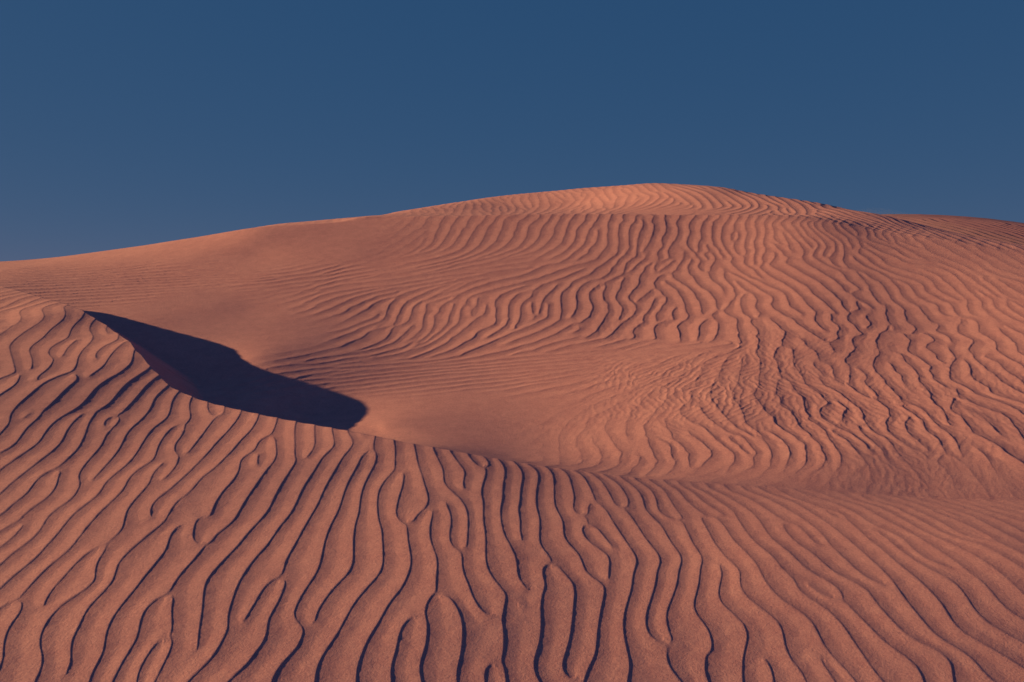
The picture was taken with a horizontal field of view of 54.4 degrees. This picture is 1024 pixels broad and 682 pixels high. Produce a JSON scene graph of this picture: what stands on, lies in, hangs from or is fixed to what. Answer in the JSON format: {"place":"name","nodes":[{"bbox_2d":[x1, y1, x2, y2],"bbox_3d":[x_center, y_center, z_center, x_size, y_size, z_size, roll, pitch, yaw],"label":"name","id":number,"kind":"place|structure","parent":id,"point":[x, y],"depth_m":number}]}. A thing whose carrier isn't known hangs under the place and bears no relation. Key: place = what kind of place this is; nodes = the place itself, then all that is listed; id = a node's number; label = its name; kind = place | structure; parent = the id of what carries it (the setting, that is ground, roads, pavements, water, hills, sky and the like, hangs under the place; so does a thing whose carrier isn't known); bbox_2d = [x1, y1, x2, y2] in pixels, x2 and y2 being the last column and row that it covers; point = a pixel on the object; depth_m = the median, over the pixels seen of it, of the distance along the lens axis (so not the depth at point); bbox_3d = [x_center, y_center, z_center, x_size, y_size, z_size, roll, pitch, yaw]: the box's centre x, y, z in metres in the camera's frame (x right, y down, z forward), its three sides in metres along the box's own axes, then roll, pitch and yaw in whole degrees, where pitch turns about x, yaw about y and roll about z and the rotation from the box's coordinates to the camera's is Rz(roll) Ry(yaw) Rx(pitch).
{"place":"outdoors","nodes":[
{"label":"outdoors","id":0,"kind":"place"},
{"bbox_2d":[0,286,1023,681],"bbox_3d":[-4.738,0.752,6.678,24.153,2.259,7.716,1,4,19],"label":"sand dune","id":1,"kind":"structure","parent":0,"point":[154,526],"depth_m":5.01},
{"bbox_2d":[0,214,1023,500],"bbox_3d":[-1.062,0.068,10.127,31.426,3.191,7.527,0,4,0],"label":"sand dune","id":2,"kind":"structure","parent":0,"point":[780,352],"depth_m":9.90},
{"bbox_2d":[0,0,1023,260],"label":"sky","id":3,"kind":"structure","parent":0,"point":[124,123]},
{"bbox_2d":[18,183,1023,260],"bbox_3d":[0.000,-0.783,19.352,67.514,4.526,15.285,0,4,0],"label":"sand dune","id":4,"kind":"structure","parent":0,"point":[661,199],"depth_m":16.24},
{"bbox_2d":[880,214,1023,244],"bbox_3d":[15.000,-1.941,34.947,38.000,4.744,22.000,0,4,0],"label":"sand dune","id":5,"kind":"structure","parent":0,"point":[1001,230],"depth_m":30.27}
]}

